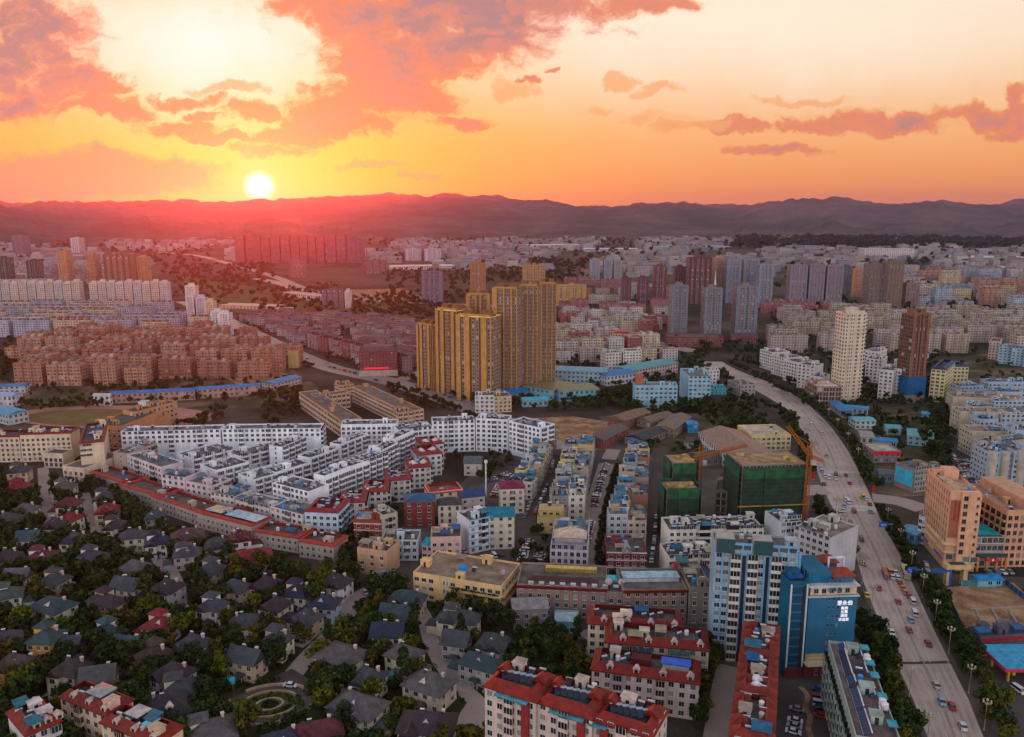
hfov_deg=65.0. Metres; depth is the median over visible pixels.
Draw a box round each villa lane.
[37,467,53,522]
[80,492,101,548]
[133,551,186,604]
[286,588,369,674]
[418,609,484,702]
[457,700,484,728]
[580,629,592,657]
[703,664,736,736]
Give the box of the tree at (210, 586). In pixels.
[203,582,214,589]
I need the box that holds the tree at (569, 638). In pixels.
[554,631,574,644]
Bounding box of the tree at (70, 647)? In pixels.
[44,639,74,662]
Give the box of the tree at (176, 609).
[164,600,189,617]
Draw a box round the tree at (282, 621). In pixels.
[275,617,284,627]
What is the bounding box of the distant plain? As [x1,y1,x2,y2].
[25,235,1010,293]
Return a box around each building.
[1,278,50,281]
[15,268,20,273]
[15,273,46,277]
[16,267,26,272]
[16,274,24,278]
[43,262,54,267]
[46,269,51,277]
[51,267,58,276]
[53,275,58,280]
[75,272,87,280]
[75,274,85,282]
[399,351,416,367]
[475,389,494,412]
[494,389,511,412]
[578,275,595,284]
[600,348,621,369]
[618,347,641,364]
[625,271,639,277]
[634,265,649,275]
[700,366,719,383]
[710,384,726,394]
[727,379,755,395]
[853,262,868,266]
[904,273,915,276]
[923,276,937,280]
[924,265,941,269]
[967,261,985,265]
[1001,268,1006,276]
[1005,262,1023,268]
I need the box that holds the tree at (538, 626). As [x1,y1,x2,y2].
[534,623,545,630]
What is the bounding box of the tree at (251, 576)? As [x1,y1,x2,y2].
[242,564,257,582]
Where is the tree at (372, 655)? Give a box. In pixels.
[364,648,378,667]
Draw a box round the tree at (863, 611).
[856,607,878,628]
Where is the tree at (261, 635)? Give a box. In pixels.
[257,623,270,637]
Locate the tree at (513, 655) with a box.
[503,650,521,660]
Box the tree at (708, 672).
[701,668,713,682]
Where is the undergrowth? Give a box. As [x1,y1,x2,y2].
[6,489,496,736]
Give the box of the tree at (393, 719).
[382,709,402,732]
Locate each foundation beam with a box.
[970,605,1023,609]
[975,609,981,620]
[1008,609,1017,621]
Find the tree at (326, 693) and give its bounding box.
[311,682,337,714]
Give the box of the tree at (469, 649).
[464,645,475,652]
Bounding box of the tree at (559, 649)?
[543,645,562,662]
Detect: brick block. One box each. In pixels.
[4,345,35,359]
[13,359,48,385]
[17,334,45,337]
[17,336,46,346]
[19,346,51,359]
[24,330,51,337]
[27,351,59,359]
[30,354,58,363]
[45,335,79,345]
[46,361,88,385]
[48,345,69,351]
[54,326,75,329]
[54,328,77,336]
[54,346,80,355]
[59,354,89,361]
[63,359,85,361]
[75,334,102,345]
[75,344,94,354]
[76,322,97,328]
[78,325,109,335]
[78,330,100,334]
[82,346,107,354]
[84,340,108,344]
[86,353,118,378]
[92,359,122,385]
[95,341,124,353]
[97,321,121,334]
[101,333,134,342]
[109,337,132,343]
[109,349,133,354]
[112,327,137,334]
[118,353,157,378]
[123,341,157,353]
[124,364,152,384]
[127,326,148,330]
[131,330,157,339]
[134,337,157,351]
[137,331,164,338]
[141,329,161,331]
[141,353,158,372]
[152,323,172,329]
[157,335,184,353]
[158,355,195,378]
[159,350,189,357]
[160,341,189,352]
[162,328,183,335]
[168,336,195,348]
[169,324,198,336]
[186,328,206,339]
[189,341,222,361]
[193,320,212,327]
[196,348,220,372]
[197,358,234,378]
[198,333,228,340]
[201,324,230,335]
[209,328,229,335]
[212,335,239,347]
[221,348,250,372]
[231,344,252,348]
[237,333,256,342]
[237,358,273,378]
[238,326,257,335]
[240,335,270,347]
[251,348,285,372]
[254,343,278,348]
[275,343,303,366]
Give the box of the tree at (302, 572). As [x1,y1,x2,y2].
[297,562,310,584]
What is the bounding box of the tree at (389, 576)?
[381,568,406,587]
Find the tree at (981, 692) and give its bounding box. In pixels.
[972,683,1006,715]
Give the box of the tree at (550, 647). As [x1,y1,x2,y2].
[542,637,556,662]
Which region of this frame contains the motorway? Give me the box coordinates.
[159,252,491,306]
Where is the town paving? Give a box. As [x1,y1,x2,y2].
[356,431,858,733]
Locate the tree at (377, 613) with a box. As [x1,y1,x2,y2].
[363,610,382,625]
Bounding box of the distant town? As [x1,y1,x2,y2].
[0,235,1023,271]
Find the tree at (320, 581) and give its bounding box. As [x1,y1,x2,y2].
[306,577,325,591]
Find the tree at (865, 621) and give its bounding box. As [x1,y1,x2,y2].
[855,614,877,630]
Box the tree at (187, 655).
[177,640,203,665]
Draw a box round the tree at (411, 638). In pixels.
[398,633,420,645]
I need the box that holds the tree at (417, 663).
[400,655,426,676]
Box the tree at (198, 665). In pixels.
[195,661,213,673]
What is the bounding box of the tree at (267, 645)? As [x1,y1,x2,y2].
[258,634,287,665]
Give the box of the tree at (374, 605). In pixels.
[362,598,378,609]
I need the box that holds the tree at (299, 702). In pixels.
[291,693,310,720]
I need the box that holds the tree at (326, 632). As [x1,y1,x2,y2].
[320,618,333,643]
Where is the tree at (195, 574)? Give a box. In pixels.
[186,567,207,587]
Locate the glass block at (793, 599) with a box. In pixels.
[777,566,808,677]
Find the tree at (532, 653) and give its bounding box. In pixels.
[520,646,538,664]
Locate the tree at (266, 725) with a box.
[261,721,272,734]
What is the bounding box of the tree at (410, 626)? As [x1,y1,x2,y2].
[404,617,419,633]
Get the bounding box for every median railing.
[759,383,836,467]
[860,518,956,736]
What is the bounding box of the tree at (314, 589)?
[303,580,325,600]
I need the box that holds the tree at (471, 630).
[462,626,477,633]
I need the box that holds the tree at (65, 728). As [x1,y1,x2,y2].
[59,725,85,736]
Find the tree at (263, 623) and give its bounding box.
[253,619,269,632]
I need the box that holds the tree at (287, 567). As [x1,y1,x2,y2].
[276,559,296,573]
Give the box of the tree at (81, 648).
[51,643,86,662]
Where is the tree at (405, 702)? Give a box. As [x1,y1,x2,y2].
[391,696,416,713]
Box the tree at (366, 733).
[354,729,374,736]
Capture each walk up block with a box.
[0,300,32,307]
[0,307,32,315]
[0,310,9,315]
[0,318,13,336]
[1,304,41,308]
[1,315,47,319]
[12,318,53,336]
[26,311,70,317]
[30,299,66,305]
[33,307,74,311]
[41,304,80,308]
[48,308,84,314]
[50,316,92,319]
[53,318,93,328]
[68,299,100,304]
[70,313,114,317]
[71,302,104,305]
[81,304,119,308]
[81,307,110,313]
[88,308,117,316]
[93,316,138,325]
[95,318,135,327]
[105,299,130,305]
[116,305,144,316]
[122,313,151,317]
[130,304,155,315]
[138,316,183,326]
[140,320,171,329]
[147,300,174,312]
[153,313,181,316]
[157,310,187,325]
[188,314,210,324]
[765,323,789,340]
[767,332,807,352]
[773,326,797,333]
[776,306,802,320]
[782,303,801,306]
[782,309,815,323]
[783,314,805,324]
[788,311,809,320]
[789,320,818,336]
[807,316,828,324]
[816,309,842,320]
[816,331,833,351]
[819,319,834,331]
[820,324,834,331]
[826,326,865,344]
[829,302,848,309]
[839,305,859,309]
[850,303,869,308]
[858,309,883,314]
[861,306,881,310]
[865,314,892,332]
[870,302,890,311]
[872,327,899,346]
[881,311,901,318]
[885,333,899,352]
[887,318,900,322]
[887,322,900,328]
[889,308,906,312]
[915,305,936,310]
[918,303,949,308]
[928,331,941,352]
[930,313,962,325]
[930,324,963,328]
[930,326,963,333]
[933,316,956,324]
[934,308,956,313]
[940,331,969,352]
[952,303,978,317]
[957,318,988,325]
[962,322,995,342]
[964,311,994,320]
[969,306,988,311]
[978,308,1012,314]
[989,315,1020,323]
[991,320,1016,337]
[997,313,1020,316]
[997,322,1023,342]
[1007,327,1023,343]
[1009,303,1023,309]
[1010,333,1023,345]
[1012,308,1023,319]
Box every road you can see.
[177,301,563,448]
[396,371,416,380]
[660,341,695,351]
[704,362,983,736]
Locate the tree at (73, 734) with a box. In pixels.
[66,732,79,736]
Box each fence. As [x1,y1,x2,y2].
[949,601,962,623]
[961,580,976,585]
[1005,578,1023,598]
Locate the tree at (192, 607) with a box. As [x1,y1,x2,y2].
[184,603,197,616]
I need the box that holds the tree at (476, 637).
[472,630,482,643]
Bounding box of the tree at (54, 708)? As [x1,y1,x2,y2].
[52,705,64,723]
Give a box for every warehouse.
[219,303,283,309]
[283,291,321,300]
[389,264,454,269]
[526,244,578,246]
[583,248,637,251]
[649,245,730,248]
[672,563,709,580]
[858,248,913,258]
[945,255,1023,257]
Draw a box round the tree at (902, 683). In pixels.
[883,678,906,691]
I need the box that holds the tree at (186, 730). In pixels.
[174,716,191,736]
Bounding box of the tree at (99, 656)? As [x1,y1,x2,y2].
[89,641,115,664]
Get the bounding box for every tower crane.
[685,444,747,513]
[787,425,831,521]
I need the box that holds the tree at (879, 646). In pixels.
[871,642,899,664]
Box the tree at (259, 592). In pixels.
[248,588,263,604]
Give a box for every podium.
[665,332,723,347]
[730,333,758,343]
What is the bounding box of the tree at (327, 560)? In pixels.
[317,556,343,571]
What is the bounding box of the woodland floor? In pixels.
[0,355,13,378]
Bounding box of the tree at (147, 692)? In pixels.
[143,686,155,695]
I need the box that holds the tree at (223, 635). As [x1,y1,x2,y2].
[216,622,231,645]
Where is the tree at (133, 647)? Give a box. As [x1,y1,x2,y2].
[126,633,154,655]
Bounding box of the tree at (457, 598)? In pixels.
[447,596,469,608]
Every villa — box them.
[0,511,24,529]
[0,547,23,567]
[0,581,35,617]
[0,628,25,660]
[0,651,38,691]
[1,566,36,594]
[3,461,33,481]
[6,477,34,491]
[10,502,41,514]
[13,528,43,554]
[23,620,68,655]
[25,544,60,575]
[28,595,80,621]
[34,566,75,596]
[40,515,68,532]
[42,655,96,700]
[46,495,85,518]
[46,632,89,659]
[48,477,79,503]
[57,530,88,552]
[58,509,86,529]
[71,543,112,577]
[76,661,120,684]
[84,585,131,625]
[85,615,132,659]
[92,487,119,512]
[93,501,121,529]
[101,514,126,540]
[108,574,147,608]
[113,633,141,675]
[117,558,153,578]
[118,526,147,552]
[127,636,175,683]
[132,607,180,639]
[142,690,193,723]
[143,508,166,528]
[143,529,169,562]
[148,576,188,605]
[148,661,199,694]
[162,541,202,572]
[162,670,200,698]
[169,525,204,545]
[170,630,214,666]
[181,710,239,736]
[191,555,227,583]
[194,590,232,633]
[203,535,228,561]
[221,578,252,606]
[225,643,267,687]
[228,528,261,550]
[228,611,260,648]
[229,544,272,572]
[249,573,284,607]
[255,622,296,663]
[256,592,296,620]
[260,723,299,736]
[280,577,312,611]
[283,607,326,647]
[285,713,345,736]
[299,592,343,625]
[311,640,369,673]
[323,570,355,602]
[323,686,394,736]
[341,664,390,697]
[368,619,407,660]
[378,601,412,634]
[381,639,433,687]
[386,588,428,619]
[394,708,459,736]
[399,668,458,711]
[425,601,482,635]
[434,626,473,669]
[447,649,505,692]
[472,631,512,660]
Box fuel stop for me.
[862,442,901,462]
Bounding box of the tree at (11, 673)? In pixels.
[5,661,34,695]
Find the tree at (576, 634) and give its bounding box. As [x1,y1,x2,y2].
[571,627,581,642]
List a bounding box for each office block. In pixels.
[510,596,549,629]
[516,562,618,618]
[554,609,578,634]
[605,575,624,605]
[616,561,688,623]
[632,374,677,407]
[675,557,708,624]
[679,366,710,401]
[737,424,790,450]
[805,380,841,404]
[917,511,925,543]
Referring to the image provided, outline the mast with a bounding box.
[484,460,486,495]
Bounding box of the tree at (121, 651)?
[115,639,130,674]
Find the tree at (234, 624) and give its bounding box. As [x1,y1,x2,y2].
[230,621,244,640]
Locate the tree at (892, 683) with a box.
[883,669,900,708]
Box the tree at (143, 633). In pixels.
[141,629,160,635]
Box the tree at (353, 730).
[347,726,380,736]
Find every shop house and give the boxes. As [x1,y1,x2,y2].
[512,472,527,479]
[515,462,529,472]
[521,455,534,465]
[522,475,536,499]
[526,468,539,491]
[529,446,538,453]
[531,459,543,481]
[532,438,543,447]
[532,464,541,486]
[536,451,548,472]
[537,457,545,476]
[538,442,550,466]
[547,440,554,458]
[547,444,552,461]
[549,487,567,516]
[552,479,569,489]
[554,431,556,454]
[555,468,571,481]
[557,463,572,472]
[558,461,573,464]
[560,453,575,461]
[561,446,576,453]
[564,437,578,445]
[566,487,584,519]
[568,479,585,512]
[569,475,586,506]
[572,473,587,499]
[573,463,588,491]
[574,456,590,485]
[575,452,590,481]
[577,448,592,469]
[578,438,594,460]
[580,434,594,456]
[606,503,627,534]
[609,498,628,513]
[611,490,629,510]
[614,485,628,493]
[617,475,633,487]
[619,465,635,481]
[623,454,636,466]
[624,452,637,460]
[625,448,637,452]
[626,437,638,447]
[627,510,646,547]
[629,485,647,511]
[630,504,646,529]
[634,469,648,482]
[634,481,648,506]
[636,451,648,465]
[636,466,648,481]
[637,442,649,456]
[637,461,648,482]
[639,485,647,505]
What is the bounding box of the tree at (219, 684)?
[210,677,230,697]
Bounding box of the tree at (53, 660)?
[33,653,64,675]
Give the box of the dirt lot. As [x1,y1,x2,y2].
[532,416,607,449]
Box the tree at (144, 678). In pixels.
[138,665,152,693]
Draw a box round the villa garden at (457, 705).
[0,482,591,736]
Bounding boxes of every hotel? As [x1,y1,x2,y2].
[612,331,636,335]
[922,465,982,571]
[972,476,1023,566]
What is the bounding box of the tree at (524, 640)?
[519,637,529,652]
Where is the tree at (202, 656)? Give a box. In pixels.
[195,647,212,675]
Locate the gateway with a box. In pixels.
[942,562,971,585]
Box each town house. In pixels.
[233,505,254,511]
[353,510,381,542]
[357,537,399,573]
[373,503,397,535]
[373,570,393,580]
[382,528,420,560]
[403,493,435,526]
[420,537,430,556]
[423,482,463,516]
[431,523,461,554]
[437,497,461,524]
[457,505,492,553]
[458,487,485,509]
[463,456,482,475]
[486,506,515,549]
[498,480,525,513]
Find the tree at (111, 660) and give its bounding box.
[108,649,120,662]
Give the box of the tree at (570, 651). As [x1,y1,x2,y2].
[563,647,575,661]
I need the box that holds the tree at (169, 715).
[160,709,179,720]
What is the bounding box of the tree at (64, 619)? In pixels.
[53,616,68,627]
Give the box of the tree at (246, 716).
[233,704,261,736]
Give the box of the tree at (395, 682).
[386,675,402,692]
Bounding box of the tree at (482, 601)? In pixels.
[475,596,489,613]
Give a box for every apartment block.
[0,429,24,461]
[5,694,62,736]
[18,425,80,461]
[57,680,135,736]
[78,419,109,465]
[98,704,185,736]
[113,438,157,470]
[121,424,224,457]
[127,449,182,482]
[161,466,201,491]
[176,442,232,469]
[185,472,230,500]
[200,456,249,484]
[210,483,252,506]
[222,423,326,451]
[227,442,270,469]
[235,492,285,515]
[238,464,287,495]
[263,458,310,477]
[269,434,306,464]
[270,498,317,525]
[272,475,328,502]
[288,350,299,367]
[298,445,338,477]
[303,497,352,531]
[314,463,351,497]
[330,432,367,461]
[336,456,369,489]
[340,489,369,525]
[341,418,397,448]
[353,447,388,479]
[362,479,391,507]
[367,440,399,469]
[383,427,414,467]
[383,469,412,502]
[393,421,432,437]
[404,456,432,488]
[410,444,443,475]
[415,436,444,462]
[431,413,474,451]
[476,413,511,452]
[482,656,557,736]
[509,416,554,457]
[537,673,612,736]
[550,517,589,564]
[586,604,682,655]
[588,690,669,736]
[590,645,700,719]
[604,533,646,574]
[604,618,710,670]
[659,541,710,567]
[660,511,763,545]
[728,691,776,736]
[734,650,778,698]
[739,620,780,659]
[759,347,789,370]
[764,508,801,535]
[771,353,801,376]
[783,356,813,383]
[793,513,857,570]
[797,360,822,388]
[810,371,829,379]
[820,640,899,736]
[863,346,886,368]
[865,354,887,382]
[877,363,896,398]
[893,459,939,492]
[894,367,901,399]
[945,390,1023,410]
[949,406,1023,437]
[950,380,983,391]
[957,422,1009,456]
[963,400,990,406]
[969,411,998,424]
[969,440,1012,478]
[973,433,1023,443]
[980,376,1023,387]
[983,386,1023,395]
[984,425,1004,430]
[986,395,1023,407]
[988,337,1001,359]
[996,343,1011,363]
[997,409,1023,424]
[999,440,1023,485]
[1002,422,1023,434]
[1010,345,1023,365]
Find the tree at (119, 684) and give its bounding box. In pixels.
[110,680,128,691]
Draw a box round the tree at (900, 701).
[893,695,928,731]
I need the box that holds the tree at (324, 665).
[315,662,328,673]
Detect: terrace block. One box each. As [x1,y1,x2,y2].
[89,465,148,486]
[118,477,182,507]
[149,488,218,525]
[195,503,272,538]
[252,521,314,552]
[296,530,349,561]
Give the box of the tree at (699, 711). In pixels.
[689,702,708,727]
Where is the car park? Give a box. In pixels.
[465,517,550,561]
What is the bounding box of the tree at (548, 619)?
[542,617,556,626]
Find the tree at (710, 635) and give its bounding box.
[706,630,713,643]
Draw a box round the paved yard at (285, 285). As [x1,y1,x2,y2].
[253,278,307,291]
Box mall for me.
[359,344,397,376]
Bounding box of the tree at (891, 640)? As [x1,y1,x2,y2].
[871,630,898,647]
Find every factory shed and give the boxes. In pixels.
[0,383,29,392]
[0,392,22,406]
[0,405,28,425]
[92,393,112,404]
[110,388,196,403]
[196,383,259,398]
[260,375,300,390]
[501,387,529,399]
[520,396,548,406]
[522,380,573,399]
[556,366,608,383]
[557,383,599,401]
[592,423,628,448]
[600,368,636,385]
[607,408,650,426]
[612,359,678,378]
[624,426,665,443]
[636,411,672,427]
[656,412,691,437]
[683,437,701,447]
[685,420,698,432]
[687,450,721,466]
[698,426,770,466]
[829,401,853,417]
[836,404,868,414]
[848,416,875,428]
[857,430,874,442]
[873,437,898,447]
[876,468,894,482]
[883,424,901,435]
[904,524,921,544]
[906,428,934,445]
[921,411,930,417]
[968,573,1004,586]
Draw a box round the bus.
[900,563,911,579]
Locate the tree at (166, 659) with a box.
[155,653,178,667]
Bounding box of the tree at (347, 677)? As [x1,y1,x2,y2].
[333,662,356,684]
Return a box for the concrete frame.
[714,473,727,515]
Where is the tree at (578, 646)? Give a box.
[567,643,586,652]
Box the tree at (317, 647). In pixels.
[303,638,328,658]
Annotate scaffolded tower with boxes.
[657,478,700,535]
[662,453,697,481]
[723,451,808,527]
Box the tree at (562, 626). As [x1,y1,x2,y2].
[558,623,567,638]
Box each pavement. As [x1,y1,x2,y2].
[755,390,926,736]
[793,394,988,736]
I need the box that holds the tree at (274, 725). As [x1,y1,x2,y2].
[270,714,279,730]
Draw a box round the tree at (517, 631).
[511,625,533,652]
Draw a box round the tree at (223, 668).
[210,657,228,677]
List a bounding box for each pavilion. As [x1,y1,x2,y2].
[221,676,234,690]
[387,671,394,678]
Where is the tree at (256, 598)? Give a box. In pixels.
[248,592,261,612]
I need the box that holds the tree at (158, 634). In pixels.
[148,628,170,639]
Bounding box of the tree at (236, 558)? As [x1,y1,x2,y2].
[231,551,242,565]
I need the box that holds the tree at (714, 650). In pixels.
[709,644,720,656]
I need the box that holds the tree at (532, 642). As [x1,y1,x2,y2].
[520,627,539,648]
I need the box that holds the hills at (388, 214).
[7,192,1023,236]
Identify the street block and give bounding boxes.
[307,331,321,349]
[318,334,332,352]
[329,337,343,350]
[339,339,353,357]
[350,342,363,354]
[397,353,411,372]
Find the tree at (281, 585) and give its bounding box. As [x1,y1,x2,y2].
[276,581,285,591]
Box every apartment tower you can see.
[0,256,15,278]
[0,280,10,300]
[9,281,19,300]
[11,234,31,256]
[18,279,29,300]
[26,259,44,278]
[27,280,36,299]
[36,281,45,299]
[44,279,55,299]
[53,280,63,299]
[57,250,74,281]
[62,281,72,304]
[70,237,84,253]
[71,279,84,299]
[85,252,101,286]
[89,281,98,299]
[97,279,108,301]
[103,252,137,281]
[106,280,116,299]
[115,281,124,299]
[124,279,134,304]
[133,280,142,304]
[136,255,151,281]
[142,281,151,304]
[150,279,161,300]
[159,280,171,300]
[185,283,198,309]
[186,294,196,324]
[195,294,207,315]
[204,298,216,314]
[210,308,220,324]
[218,310,233,335]
[234,235,246,262]
[245,232,254,262]
[252,235,261,262]
[261,237,270,262]
[270,235,280,262]
[280,235,290,262]
[289,257,306,276]
[290,234,299,257]
[299,235,308,262]
[308,236,316,262]
[316,236,325,262]
[322,286,346,307]
[326,234,336,262]
[336,233,346,262]
[345,288,351,307]
[346,234,356,262]
[355,238,364,262]
[361,259,387,273]
[405,248,421,260]
[416,319,434,389]
[421,269,443,303]
[424,248,441,260]
[432,324,435,390]
[435,303,470,395]
[455,309,500,401]
[466,289,490,312]
[470,261,485,292]
[492,283,523,388]
[519,280,540,384]
[522,263,544,283]
[538,278,556,379]
[556,282,585,305]
[589,258,599,279]
[602,258,611,278]
[612,259,621,278]
[620,276,631,300]
[637,275,647,303]
[652,263,666,298]
[667,282,688,332]
[672,264,685,283]
[685,255,711,303]
[699,284,722,333]
[707,531,801,661]
[711,255,723,287]
[722,257,741,302]
[730,283,758,333]
[741,257,757,284]
[755,262,773,307]
[785,262,807,299]
[806,262,825,303]
[823,263,843,301]
[831,307,867,401]
[842,264,852,300]
[850,266,863,296]
[861,261,885,304]
[882,259,904,308]
[897,308,930,402]
[901,280,919,308]
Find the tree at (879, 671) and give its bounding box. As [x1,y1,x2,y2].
[874,666,886,686]
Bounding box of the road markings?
[711,362,981,736]
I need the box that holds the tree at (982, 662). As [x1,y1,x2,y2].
[965,653,987,665]
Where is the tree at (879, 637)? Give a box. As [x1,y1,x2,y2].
[869,630,883,665]
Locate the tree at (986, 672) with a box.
[978,668,995,704]
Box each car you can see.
[283,681,297,688]
[361,589,368,595]
[490,551,497,557]
[520,547,529,551]
[535,552,545,555]
[652,537,655,544]
[785,726,801,735]
[786,721,802,729]
[787,716,802,723]
[789,704,804,712]
[811,684,820,690]
[812,692,820,698]
[812,697,822,704]
[813,703,824,711]
[813,711,825,718]
[858,535,864,541]
[864,592,869,597]
[883,571,889,579]
[887,567,892,573]
[888,628,895,635]
[889,574,895,579]
[894,598,901,604]
[905,626,912,632]
[907,616,914,622]
[909,596,916,604]
[911,608,918,616]
[924,563,929,569]
[924,639,932,646]
[932,680,941,689]
[937,696,946,706]
[947,701,956,710]
[958,720,967,731]
[990,569,1000,574]
[997,569,1007,574]
[1005,569,1014,574]
[1010,682,1023,694]
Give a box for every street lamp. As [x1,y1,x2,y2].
[870,584,876,608]
[907,666,915,696]
[925,711,934,736]
[933,599,940,620]
[947,626,955,653]
[967,664,975,693]
[982,698,991,730]
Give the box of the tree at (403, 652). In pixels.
[396,645,411,676]
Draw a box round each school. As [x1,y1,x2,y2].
[95,411,159,448]
[123,399,178,425]
[160,411,170,425]
[299,390,361,436]
[311,390,350,407]
[334,380,353,394]
[352,383,423,422]
[392,406,413,423]
[413,550,520,609]
[929,359,955,402]
[953,362,969,382]
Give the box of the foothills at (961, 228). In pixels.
[712,220,1023,238]
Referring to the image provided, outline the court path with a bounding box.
[799,686,813,736]
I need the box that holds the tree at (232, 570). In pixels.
[225,563,245,580]
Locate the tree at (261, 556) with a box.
[251,549,272,570]
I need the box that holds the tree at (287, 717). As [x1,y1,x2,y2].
[281,708,306,728]
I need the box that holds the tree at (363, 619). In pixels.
[355,616,369,642]
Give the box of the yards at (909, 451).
[854,403,970,496]
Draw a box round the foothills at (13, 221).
[0,204,383,245]
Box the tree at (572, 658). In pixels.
[568,656,578,671]
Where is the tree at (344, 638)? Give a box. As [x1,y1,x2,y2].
[337,633,358,645]
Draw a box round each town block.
[556,322,570,327]
[556,327,570,339]
[556,338,577,357]
[556,348,572,361]
[559,300,570,308]
[560,310,577,322]
[562,305,589,311]
[563,305,575,311]
[564,277,576,283]
[566,311,584,316]
[567,335,582,345]
[568,329,589,336]
[571,298,588,305]
[571,315,584,322]
[571,322,591,329]
[575,329,592,336]
[578,345,601,361]
[580,336,602,347]
[584,308,605,317]
[585,319,598,326]
[586,287,591,297]
[588,293,604,303]
[590,308,602,319]
[593,281,600,286]
[594,326,619,335]
[595,287,609,293]
[596,335,606,340]
[598,314,615,326]
[599,300,617,310]
[600,278,620,288]
[600,321,619,327]
[605,293,620,300]
[606,335,623,349]
[609,306,626,314]
[611,300,635,305]
[613,285,620,293]
[616,312,638,322]
[618,287,633,298]
[619,303,645,311]
[620,314,639,319]
[620,318,637,331]
[625,335,642,347]
[630,306,642,312]
[631,285,636,294]
[633,346,656,360]
[636,289,651,300]
[637,331,659,352]
[638,318,653,331]
[640,316,662,328]
[642,314,656,323]
[650,298,667,311]
[653,306,667,314]
[653,324,658,332]
[656,314,666,326]
[659,346,677,359]
[761,303,781,312]
[765,299,786,303]
[787,299,814,303]
[800,303,817,309]
[820,301,842,309]
[828,343,833,357]
[903,276,923,278]
[903,278,919,281]
[904,264,919,272]
[904,280,926,282]
[917,269,938,276]
[918,294,930,303]
[919,283,938,295]
[927,280,940,283]
[930,287,951,303]
[937,274,964,283]
[937,283,952,287]
[937,300,973,304]
[938,269,959,273]
[938,272,960,283]
[944,287,971,299]
[951,294,964,300]
[952,283,969,286]
[953,285,970,288]
[961,266,975,276]
[967,276,988,281]
[967,282,973,289]
[973,279,999,296]
[975,268,1001,277]
[977,284,997,292]
[978,287,1000,307]
[981,265,1000,268]
[998,284,1016,294]
[999,277,1023,282]
[999,282,1023,292]
[1000,294,1005,304]
[1005,293,1023,306]
[1006,268,1023,277]
[1006,296,1023,308]
[1018,270,1023,277]
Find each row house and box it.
[239,312,257,321]
[246,310,261,314]
[248,314,263,324]
[265,319,282,325]
[265,322,277,331]
[267,310,282,315]
[267,315,279,319]
[273,313,292,319]
[276,326,297,336]
[278,307,292,311]
[280,324,299,327]
[283,311,302,313]
[283,320,304,325]
[285,330,297,339]
[290,313,310,321]
[291,318,307,325]
[291,332,307,344]
[292,316,308,323]
[298,327,316,331]
[299,326,321,329]
[304,312,315,320]
[312,315,323,322]
[313,322,330,327]
[314,330,331,333]
[320,328,338,333]
[322,309,340,313]
[322,320,339,327]
[322,326,340,334]
[323,313,338,318]
[325,333,342,337]
[331,316,347,318]
[331,344,340,355]
[335,312,355,315]
[337,318,353,329]
[350,315,367,322]
[350,326,362,334]
[351,351,358,361]
[352,332,366,339]
[355,354,359,366]
[356,339,376,343]
[357,314,368,320]
[357,322,372,329]
[358,336,371,339]
[360,331,371,336]
[366,312,381,314]
[366,320,379,322]
[368,334,393,344]
[369,314,383,320]
[369,337,384,343]
[371,324,388,334]
[373,322,385,325]
[375,327,388,334]
[378,317,394,321]
[381,333,403,345]
[383,313,392,317]
[383,321,401,328]
[386,329,399,333]
[390,332,406,335]
[393,315,414,321]
[393,323,406,332]
[395,318,407,321]
[397,337,411,344]
[397,346,416,359]
[401,322,417,326]
[402,341,415,346]
[404,335,415,341]
[405,327,415,333]
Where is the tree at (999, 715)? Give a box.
[989,708,1017,736]
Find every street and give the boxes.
[514,449,556,538]
[555,452,662,466]
[585,449,619,564]
[646,449,665,567]
[806,485,831,495]
[872,494,923,511]
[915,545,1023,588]
[948,449,975,483]
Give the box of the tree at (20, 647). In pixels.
[13,639,30,654]
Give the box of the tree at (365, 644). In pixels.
[361,638,374,649]
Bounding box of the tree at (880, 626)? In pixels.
[864,616,889,632]
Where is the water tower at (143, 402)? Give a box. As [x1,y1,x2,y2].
[138,400,149,405]
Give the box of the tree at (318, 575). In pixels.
[311,572,325,582]
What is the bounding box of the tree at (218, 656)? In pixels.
[213,649,225,676]
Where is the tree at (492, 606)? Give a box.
[477,599,503,627]
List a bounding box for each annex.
[43,448,74,467]
[62,451,113,481]
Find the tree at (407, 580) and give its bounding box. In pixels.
[396,574,410,586]
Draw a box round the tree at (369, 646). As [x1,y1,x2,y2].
[365,642,381,663]
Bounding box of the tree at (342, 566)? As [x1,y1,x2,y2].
[334,561,353,572]
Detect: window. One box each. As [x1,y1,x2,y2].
[40,729,48,736]
[49,678,54,684]
[151,681,156,688]
[486,689,491,696]
[486,699,492,707]
[486,709,492,717]
[486,719,492,727]
[487,729,492,736]
[496,702,502,710]
[496,712,502,720]
[496,722,502,730]
[516,729,520,736]
[539,705,545,711]
[539,713,545,721]
[539,723,545,731]
[550,717,556,724]
[550,727,555,735]
[572,723,575,731]
[594,671,599,677]
[604,673,609,678]
[604,681,609,687]
[625,676,630,681]
[625,684,630,690]
[635,686,641,692]
[636,677,641,683]
[646,687,651,693]
[647,679,652,684]
[659,648,663,653]
[668,682,673,687]
[668,690,673,696]
[668,699,672,705]
[678,692,684,698]
[678,701,683,707]
[678,710,683,716]
[679,683,684,689]
[689,693,695,699]
[690,651,695,656]
[690,685,695,690]
[700,660,705,665]
[720,619,725,624]
[722,586,727,591]
[723,561,728,566]
[757,572,762,577]
[782,557,787,561]
[790,557,795,562]
[821,588,826,593]
[945,554,952,559]
[962,556,969,562]
[970,557,977,562]
[977,537,981,543]
[979,560,984,566]
[980,545,986,550]
[981,537,987,543]
[986,545,991,550]
[987,537,992,543]
[991,545,997,550]
[992,537,998,543]
[997,545,1002,550]
[998,537,1003,543]
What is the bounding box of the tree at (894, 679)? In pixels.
[886,676,901,692]
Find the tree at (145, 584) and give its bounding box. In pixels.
[132,572,155,589]
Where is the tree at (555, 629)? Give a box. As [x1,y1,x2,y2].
[538,621,565,641]

